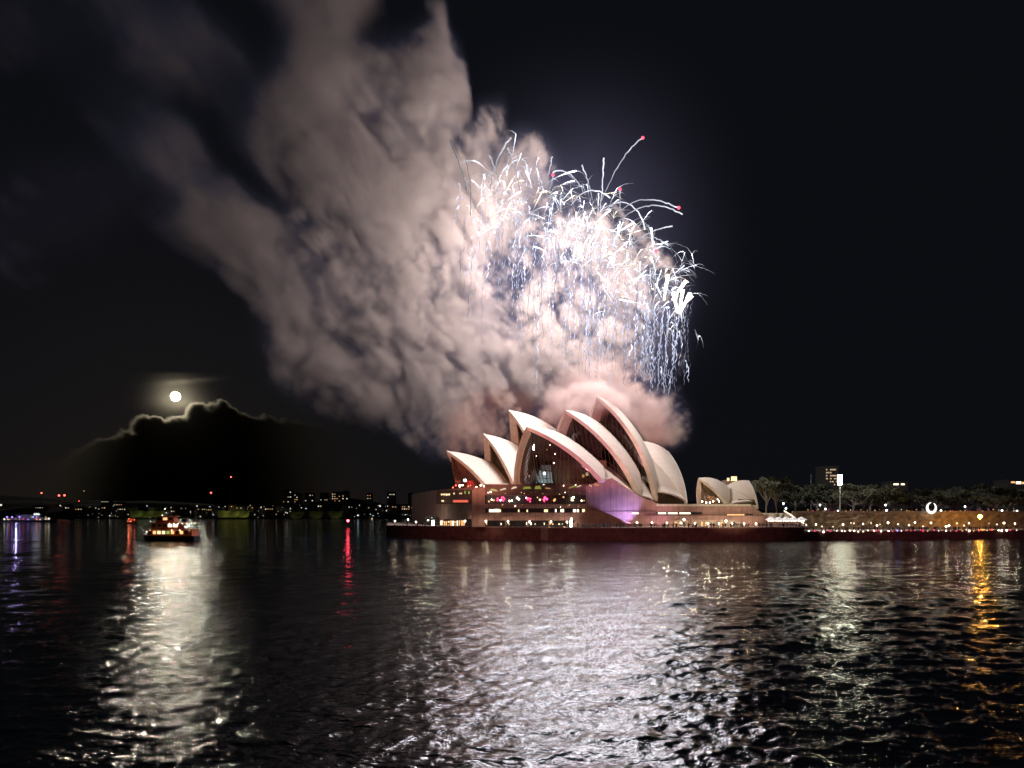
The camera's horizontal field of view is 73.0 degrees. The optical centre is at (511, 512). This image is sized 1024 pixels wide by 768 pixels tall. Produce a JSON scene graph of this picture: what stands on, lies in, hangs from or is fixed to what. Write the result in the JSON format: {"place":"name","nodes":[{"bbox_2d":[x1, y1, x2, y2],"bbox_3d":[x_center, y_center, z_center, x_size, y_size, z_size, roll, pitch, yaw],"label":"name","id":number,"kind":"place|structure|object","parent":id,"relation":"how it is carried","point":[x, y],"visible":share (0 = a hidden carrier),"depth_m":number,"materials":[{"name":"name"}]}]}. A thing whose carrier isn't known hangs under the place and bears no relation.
{"place":"outdoors","nodes":[
{"label":"outdoors","id":0,"kind":"place"},
{"bbox_2d":[130,511,164,517],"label":"lawn","id":1,"kind":"structure","parent":0,"point":[143,514],"depth_m":1261.69,"materials":[{"name":"green plant"}]},
{"bbox_2d":[171,392,179,400],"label":"moon","id":2,"kind":"object","parent":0,"point":[175,396],"visible":1,"depth_m":8964.94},
{"bbox_2d":[218,510,248,517],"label":"lawn","id":3,"kind":"structure","parent":0,"point":[233,514],"depth_m":1261.53,"materials":[{"name":"green plant"}]},
{"bbox_2d":[288,511,345,518],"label":"lawn","id":4,"kind":"structure","parent":0,"point":[318,515],"depth_m":1261.27,"materials":[{"name":"green plant"}]},
{"bbox_2d":[450,140,466,189],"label":"firework trail","id":5,"kind":"object","parent":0,"point":[459,166],"visible":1,"depth_m":319.21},
{"bbox_2d":[465,159,471,214],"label":"firework trail","id":6,"kind":"object","parent":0,"point":[470,189],"visible":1,"depth_m":322.84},
{"bbox_2d":[0,495,955,518],"bbox_3d":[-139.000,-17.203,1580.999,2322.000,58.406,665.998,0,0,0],"label":"hills","id":7,"kind":"structure","parent":0,"point":[13,506],"depth_m":1384.82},
{"bbox_2d":[32,505,48,511],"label":"house","id":8,"kind":"structure","parent":7,"relation":"on","point":[39,508],"depth_m":1330.00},
{"bbox_2d":[65,504,73,512],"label":"house","id":9,"kind":"structure","parent":7,"relation":"on","point":[69,508],"depth_m":1294.89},
{"bbox_2d":[75,506,86,511],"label":"house","id":10,"kind":"structure","parent":7,"relation":"on","point":[80,508],"depth_m":1314.19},
{"bbox_2d":[99,504,109,515],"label":"house","id":11,"kind":"structure","parent":7,"relation":"on","point":[104,509],"depth_m":1305.00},
{"bbox_2d":[101,499,112,509],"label":"house","id":12,"kind":"structure","parent":7,"relation":"on","point":[107,501],"depth_m":1332.84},
{"bbox_2d":[113,502,126,512],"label":"house","id":13,"kind":"structure","parent":7,"relation":"on","point":[116,505],"depth_m":1330.00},
{"bbox_2d":[117,506,127,516],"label":"house","id":14,"kind":"structure","parent":7,"relation":"on","point":[122,511],"depth_m":1297.74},
{"bbox_2d":[128,506,136,516],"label":"house","id":15,"kind":"structure","parent":7,"relation":"on","point":[132,508],"depth_m":1301.06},
{"bbox_2d":[148,506,156,510],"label":"house","id":16,"kind":"structure","parent":7,"relation":"on","point":[152,508],"depth_m":1290.20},
{"bbox_2d":[171,508,177,515],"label":"house","id":17,"kind":"structure","parent":7,"relation":"on","point":[174,511],"depth_m":1314.72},
{"bbox_2d":[178,505,189,517],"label":"house","id":18,"kind":"structure","parent":7,"relation":"on","point":[183,511],"depth_m":1299.46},
{"bbox_2d":[190,507,194,517],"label":"house","id":19,"kind":"structure","parent":7,"relation":"on","point":[192,512],"depth_m":1325.07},
{"bbox_2d":[197,506,207,517],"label":"house","id":20,"kind":"structure","parent":7,"relation":"on","point":[201,511],"depth_m":1321.39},
{"bbox_2d":[207,507,215,516],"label":"house","id":21,"kind":"structure","parent":7,"relation":"on","point":[210,510],"depth_m":1324.23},
{"bbox_2d":[228,503,238,510],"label":"house","id":22,"kind":"structure","parent":7,"relation":"on","point":[231,506],"depth_m":1302.83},
{"bbox_2d":[236,505,246,510],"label":"house","id":23,"kind":"structure","parent":7,"relation":"on","point":[241,507],"depth_m":1299.23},
{"bbox_2d":[249,503,255,515],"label":"house","id":24,"kind":"structure","parent":7,"relation":"on","point":[252,509],"depth_m":1293.59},
{"bbox_2d":[265,506,275,514],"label":"house","id":25,"kind":"structure","parent":7,"relation":"on","point":[270,509],"depth_m":1314.89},
{"bbox_2d":[282,490,293,507],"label":"apartment house","id":26,"kind":"structure","parent":7,"relation":"on","point":[286,498],"depth_m":1454.24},
{"bbox_2d":[292,493,301,506],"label":"apartment house","id":27,"kind":"structure","parent":7,"relation":"on","point":[296,499],"depth_m":1408.82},
{"bbox_2d":[304,493,314,503],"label":"apartment house","id":28,"kind":"structure","parent":7,"relation":"on","point":[309,497],"depth_m":1448.02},
{"bbox_2d":[317,503,323,511],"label":"house","id":29,"kind":"structure","parent":7,"relation":"on","point":[320,507],"depth_m":1302.22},
{"bbox_2d":[320,493,329,502],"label":"apartment house","id":30,"kind":"structure","parent":7,"relation":"on","point":[324,497],"depth_m":1427.58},
{"bbox_2d":[331,492,341,503],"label":"apartment house","id":31,"kind":"structure","parent":7,"relation":"on","point":[336,497],"depth_m":1456.88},
{"bbox_2d":[342,504,348,512],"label":"house","id":32,"kind":"structure","parent":7,"relation":"on","point":[345,507],"depth_m":1325.84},
{"bbox_2d":[342,491,349,505],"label":"apartment house","id":33,"kind":"structure","parent":7,"relation":"on","point":[345,497],"depth_m":1429.04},
{"bbox_2d":[366,493,372,506],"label":"apartment house","id":34,"kind":"structure","parent":7,"relation":"on","point":[369,498],"depth_m":1418.67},
{"bbox_2d":[367,505,375,510],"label":"house","id":35,"kind":"structure","parent":7,"relation":"on","point":[371,507],"depth_m":1337.96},
{"bbox_2d":[387,492,395,505],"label":"apartment house","id":36,"kind":"structure","parent":7,"relation":"on","point":[391,497],"depth_m":1420.03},
{"bbox_2d":[389,503,397,513],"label":"house","id":37,"kind":"structure","parent":7,"relation":"on","point":[393,508],"depth_m":1308.33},
{"bbox_2d":[401,504,409,514],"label":"house","id":38,"kind":"structure","parent":7,"relation":"on","point":[405,508],"depth_m":1302.60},
{"bbox_2d":[408,493,414,504],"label":"house","id":39,"kind":"structure","parent":7,"relation":"on","point":[410,498],"depth_m":1452.34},
{"bbox_2d":[387,522,569,526],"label":"promenade","id":40,"kind":"structure","parent":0,"point":[396,523],"depth_m":343.01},
{"bbox_2d":[425,516,439,525],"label":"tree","id":41,"kind":"object","parent":40,"relation":"on","point":[433,518],"visible":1,"depth_m":310.40,"materials":[{"name":"green plant"}]},
{"bbox_2d":[386,525,804,540],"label":"seawall","id":42,"kind":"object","parent":40,"relation":"on","point":[637,533],"visible":0.85,"depth_m":274.09,"materials":[{"name":"stone"}]},
{"bbox_2d":[410,523,801,524],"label":"handrail","id":43,"kind":"object","parent":40,"relation":"on","point":[527,524],"visible":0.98,"depth_m":280.87,"materials":[{"name":"metal"}]},
{"bbox_2d":[412,396,805,527],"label":"opera house","id":44,"kind":"structure","parent":40,"relation":"on","point":[603,463],"depth_m":294.74,"materials":[{"name":"tile"}]},
{"bbox_2d":[632,512,701,513],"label":"slot window","id":45,"kind":"structure","parent":44,"relation":"in","point":[656,512],"depth_m":288.38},
{"bbox_2d":[726,514,752,515],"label":"slot window","id":46,"kind":"structure","parent":44,"relation":"in","point":[726,514],"depth_m":288.87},
{"bbox_2d":[784,510,806,526],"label":"stair rail","id":47,"kind":"object","parent":44,"relation":"attached to","point":[791,516],"visible":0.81,"depth_m":302.35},
{"bbox_2d":[765,517,806,526],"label":"marquee","id":48,"kind":"object","parent":40,"relation":"on","point":[769,519],"visible":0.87,"depth_m":281.71,"materials":[{"name":"white fabric"}]},
{"bbox_2d":[490,137,511,189],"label":"firework trail","id":49,"kind":"object","parent":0,"point":[510,138],"visible":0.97,"depth_m":324.89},
{"bbox_2d":[0,519,1023,767],"bbox_3d":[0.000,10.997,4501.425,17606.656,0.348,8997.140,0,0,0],"label":"water","id":50,"kind":"structure","parent":0,"point":[286,643],"depth_m":55.41,"materials":[{"name":"black liquid"}]},
{"bbox_2d":[3,513,56,521],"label":"party boat","id":51,"kind":"object","parent":50,"relation":"on","point":[36,517],"visible":1,"depth_m":821.65,"materials":[{"name":"metal"}]},
{"bbox_2d":[125,518,137,523],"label":"motor boat","id":52,"kind":"object","parent":50,"relation":"on","point":[131,521],"visible":0.98,"depth_m":690.86,"materials":[{"name":"metal"}]},
{"bbox_2d":[143,509,199,540],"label":"ferry","id":53,"kind":"object","parent":50,"relation":"on","point":[167,528],"visible":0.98,"depth_m":270.95,"materials":[{"name":"red paint"}]},
{"bbox_2d":[0,0,1023,510],"label":"sky","id":54,"kind":"structure","parent":0,"point":[245,211],"materials":[{"name":"black"}]},
{"bbox_2d":[507,147,519,189],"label":"firework trail","id":55,"kind":"object","parent":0,"point":[514,166],"visible":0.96,"depth_m":329.16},
{"bbox_2d":[514,220,520,306],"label":"firework streamer","id":56,"kind":"object","parent":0,"point":[518,261],"visible":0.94,"depth_m":337.79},
{"bbox_2d":[520,261,524,351],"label":"firework streamer","id":57,"kind":"object","parent":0,"point":[522,300],"visible":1,"depth_m":325.64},
{"bbox_2d":[532,287,536,373],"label":"firework streamer","id":58,"kind":"object","parent":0,"point":[534,324],"visible":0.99,"depth_m":339.29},
{"bbox_2d":[536,309,538,383],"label":"firework streamer","id":59,"kind":"object","parent":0,"point":[537,345],"visible":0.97,"depth_m":338.16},
{"bbox_2d":[542,170,585,185],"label":"firework comet","id":60,"kind":"object","parent":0,"point":[564,174],"visible":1,"depth_m":321.12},
{"bbox_2d":[552,170,585,194],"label":"firework trail","id":61,"kind":"object","parent":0,"point":[570,174],"visible":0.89,"depth_m":328.82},
{"bbox_2d":[585,278,589,374],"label":"firework streamer","id":62,"kind":"object","parent":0,"point":[587,318],"visible":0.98,"depth_m":332.40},
{"bbox_2d":[571,190,610,204],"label":"firework trail","id":63,"kind":"object","parent":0,"point":[591,190],"visible":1,"depth_m":319.13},
{"bbox_2d":[590,228,593,330],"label":"firework streamer","id":64,"kind":"object","parent":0,"point":[591,279],"visible":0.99,"depth_m":322.10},
{"bbox_2d":[590,308,593,389],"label":"firework streamer","id":65,"kind":"object","parent":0,"point":[591,347],"visible":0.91,"depth_m":349.19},
{"bbox_2d":[599,158,603,214],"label":"firework trail","id":66,"kind":"object","parent":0,"point":[602,183],"visible":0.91,"depth_m":327.74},
{"bbox_2d":[604,270,607,352],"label":"firework streamer","id":67,"kind":"object","parent":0,"point":[606,318],"visible":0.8,"depth_m":349.98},
{"bbox_2d":[598,136,643,206],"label":"firework star","id":68,"kind":"object","parent":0,"point":[642,137],"visible":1,"depth_m":321.84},
{"bbox_2d":[604,218,638,242],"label":"firework comet","id":69,"kind":"object","parent":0,"point":[623,229],"visible":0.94,"depth_m":334.18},
{"bbox_2d":[600,201,644,228],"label":"firework trail","id":70,"kind":"object","parent":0,"point":[632,206],"visible":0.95,"depth_m":328.81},
{"bbox_2d":[636,285,637,365],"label":"firework streamer","id":71,"kind":"object","parent":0,"point":[637,313],"visible":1,"depth_m":323.85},
{"bbox_2d":[645,306,649,378],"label":"firework streamer","id":72,"kind":"object","parent":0,"point":[646,342],"visible":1,"depth_m":317.81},
{"bbox_2d":[615,205,681,225],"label":"firework trail","id":73,"kind":"object","parent":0,"point":[648,206],"visible":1,"depth_m":316.83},
{"bbox_2d":[625,226,672,249],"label":"firework trail","id":74,"kind":"object","parent":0,"point":[649,233],"visible":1,"depth_m":321.46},
{"bbox_2d":[620,199,679,211],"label":"firework star","id":75,"kind":"object","parent":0,"point":[678,207],"visible":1,"depth_m":317.85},
{"bbox_2d":[650,306,656,387],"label":"firework streamer","id":76,"kind":"object","parent":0,"point":[654,346],"visible":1,"depth_m":317.82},
{"bbox_2d":[657,308,664,389],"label":"firework streamer","id":77,"kind":"object","parent":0,"point":[659,348],"visible":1,"depth_m":317.81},
{"bbox_2d":[662,310,669,392],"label":"firework streamer","id":78,"kind":"object","parent":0,"point":[665,352],"visible":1,"depth_m":317.82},
{"bbox_2d":[663,274,669,299],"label":"firework comet","id":79,"kind":"object","parent":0,"point":[666,285],"visible":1,"depth_m":315.55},
{"bbox_2d":[668,312,679,395],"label":"firework streamer","id":80,"kind":"object","parent":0,"point":[673,354],"visible":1,"depth_m":317.82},
{"bbox_2d":[672,291,678,312],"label":"firework comet","id":81,"kind":"object","parent":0,"point":[674,300],"visible":1,"depth_m":315.54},
{"bbox_2d":[671,280,686,300],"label":"firework comet","id":82,"kind":"object","parent":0,"point":[681,286],"visible":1,"depth_m":315.52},
{"bbox_2d":[679,289,684,311],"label":"firework comet","id":83,"kind":"object","parent":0,"point":[681,296],"visible":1,"depth_m":315.52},
{"bbox_2d":[675,295,692,312],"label":"firework comet","id":84,"kind":"object","parent":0,"point":[689,298],"visible":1,"depth_m":315.52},
{"bbox_2d":[679,292,690,314],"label":"firework comet","id":85,"kind":"object","parent":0,"point":[686,298],"visible":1,"depth_m":315.53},
{"bbox_2d":[722,476,738,484],"bbox_3d":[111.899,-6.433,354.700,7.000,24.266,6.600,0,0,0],"label":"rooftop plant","id":86,"kind":"object","parent":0,"point":[728,481],"visible":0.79,"depth_m":352.00,"materials":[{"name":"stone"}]},
{"bbox_2d":[804,528,1022,530],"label":"concourse","id":87,"kind":"structure","parent":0,"point":[890,529],"depth_m":310.36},
{"bbox_2d":[763,509,1023,528],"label":"sandstone wall","id":88,"kind":"structure","parent":87,"relation":"on","point":[848,519],"depth_m":320.95,"materials":[{"name":"stone"}]},
{"bbox_2d":[926,502,936,513],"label":"crescent sculpture","id":89,"kind":"object","parent":88,"relation":"on","point":[929,511],"visible":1,"depth_m":319.63,"materials":[{"name":"concrete"}]},
{"bbox_2d":[804,529,1023,539],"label":"seawall","id":90,"kind":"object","parent":87,"relation":"on","point":[911,534],"visible":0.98,"depth_m":286.92,"materials":[{"name":"stone"}]},
{"bbox_3d":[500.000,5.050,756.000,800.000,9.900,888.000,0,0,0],"label":"upper ground","id":91,"kind":"structure","parent":0,"visible":0},
{"bbox_2d":[751,477,781,512],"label":"tree","id":92,"kind":"object","parent":91,"relation":"on","point":[762,484],"visible":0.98,"depth_m":344.64,"materials":[{"name":"green plant"}]},
{"bbox_2d":[766,476,794,512],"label":"tree","id":93,"kind":"object","parent":91,"relation":"on","point":[786,483],"visible":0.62,"depth_m":346.97,"materials":[{"name":"green plant"}]},
{"bbox_2d":[775,490,808,510],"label":"tree","id":94,"kind":"object","parent":91,"relation":"on","point":[794,496],"visible":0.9,"depth_m":369.58,"materials":[{"name":"green plant"}]},
{"bbox_2d":[786,483,830,510],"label":"tree","id":95,"kind":"object","parent":91,"relation":"on","point":[808,487],"visible":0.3,"depth_m":378.58,"materials":[{"name":"green plant"}]},
{"bbox_2d":[802,490,835,510],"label":"tree","id":96,"kind":"object","parent":91,"relation":"on","point":[825,496],"visible":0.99,"depth_m":347.76,"materials":[{"name":"green plant"}]},
{"bbox_2d":[805,487,846,510],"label":"tree","id":97,"kind":"object","parent":91,"relation":"on","point":[825,489],"visible":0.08,"depth_m":363.47,"materials":[{"name":"green plant"}]},
{"bbox_2d":[815,466,838,510],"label":"tower block","id":98,"kind":"structure","parent":91,"relation":"on","point":[826,475],"depth_m":640.00,"materials":[{"name":"concrete"}]},
{"bbox_2d":[820,495,846,510],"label":"tree","id":99,"kind":"object","parent":91,"relation":"on","point":[836,504],"visible":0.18,"depth_m":352.83,"materials":[{"name":"green plant"}]},
{"bbox_2d":[837,474,841,510],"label":"floodlight mast","id":100,"kind":"object","parent":91,"relation":"on","point":[839,479],"visible":1,"depth_m":315.94,"materials":[{"name":"metal"}]},
{"bbox_2d":[832,488,858,510],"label":"tree","id":101,"kind":"object","parent":91,"relation":"on","point":[843,505],"visible":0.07,"depth_m":354.15,"materials":[{"name":"green plant"}]},
{"bbox_2d":[831,483,881,510],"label":"tree","id":102,"kind":"object","parent":91,"relation":"on","point":[848,490],"visible":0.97,"depth_m":334.03,"materials":[{"name":"green plant"}]},
{"bbox_2d":[843,487,875,510],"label":"tree","id":103,"kind":"object","parent":91,"relation":"on","point":[869,501],"visible":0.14,"depth_m":340.43,"materials":[{"name":"green plant"}]},
{"bbox_2d":[873,493,895,510],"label":"tree","id":104,"kind":"object","parent":91,"relation":"on","point":[889,499],"visible":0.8,"depth_m":336.56,"materials":[{"name":"green plant"}]},
{"bbox_2d":[863,483,907,510],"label":"tree","id":105,"kind":"object","parent":91,"relation":"on","point":[894,491],"visible":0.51,"depth_m":336.59,"materials":[{"name":"green plant"}]},
{"bbox_2d":[881,481,908,510],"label":"tower block","id":106,"kind":"structure","parent":91,"relation":"on","point":[901,485],"depth_m":700.00,"materials":[{"name":"concrete"}]},
{"bbox_2d":[893,490,910,510],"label":"tree","id":107,"kind":"object","parent":91,"relation":"on","point":[904,492],"visible":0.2,"depth_m":379.40,"materials":[{"name":"green plant"}]},
{"bbox_2d":[897,497,925,510],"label":"tree","id":108,"kind":"object","parent":91,"relation":"on","point":[907,503],"visible":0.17,"depth_m":373.46,"materials":[{"name":"green plant"}]},
{"bbox_2d":[905,488,944,510],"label":"tree","id":109,"kind":"object","parent":91,"relation":"on","point":[922,492],"visible":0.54,"depth_m":362.43,"materials":[{"name":"green plant"}]},
{"bbox_2d":[911,493,953,510],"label":"tree","id":110,"kind":"object","parent":91,"relation":"on","point":[934,497],"visible":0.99,"depth_m":349.13,"materials":[{"name":"green plant"}]},
{"bbox_2d":[931,486,975,510],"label":"tree","id":111,"kind":"object","parent":91,"relation":"on","point":[950,508],"visible":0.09,"depth_m":383.60,"materials":[{"name":"green plant"}]},
{"bbox_2d":[931,487,986,510],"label":"tree","id":112,"kind":"object","parent":91,"relation":"on","point":[955,491],"visible":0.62,"depth_m":359.07,"materials":[{"name":"green plant"}]},
{"bbox_2d":[948,493,986,510],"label":"tree","id":113,"kind":"object","parent":91,"relation":"on","point":[973,498],"visible":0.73,"depth_m":353.19,"materials":[{"name":"green plant"}]},
{"bbox_2d":[959,483,1007,510],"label":"tree","id":114,"kind":"object","parent":91,"relation":"on","point":[989,490],"visible":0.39,"depth_m":371.75,"materials":[{"name":"green plant"}]},
{"bbox_2d":[969,493,999,510],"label":"tree","id":115,"kind":"object","parent":91,"relation":"on","point":[984,494],"visible":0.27,"depth_m":348.98,"materials":[{"name":"green plant"}]},
{"bbox_2d":[978,495,1010,510],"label":"tree","id":116,"kind":"object","parent":91,"relation":"on","point":[995,500],"visible":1,"depth_m":336.03,"materials":[{"name":"green plant"}]},
{"bbox_2d":[989,494,1023,510],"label":"tree","id":117,"kind":"object","parent":91,"relation":"on","point":[1008,503],"visible":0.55,"depth_m":339.35,"materials":[{"name":"green plant"}]},
{"bbox_2d":[993,480,1023,510],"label":"tower block","id":118,"kind":"structure","parent":91,"relation":"on","point":[1011,484],"depth_m":680.00,"materials":[{"name":"concrete"}]},
{"bbox_2d":[994,488,1023,510],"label":"tree","id":119,"kind":"object","parent":91,"relation":"on","point":[1006,492],"visible":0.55,"depth_m":362.63,"materials":[{"name":"green plant"}]},
{"bbox_2d":[996,487,1023,505],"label":"tree","id":120,"kind":"object","parent":91,"relation":"on","point":[1017,495],"visible":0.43,"depth_m":362.21,"materials":[{"name":"green plant"}]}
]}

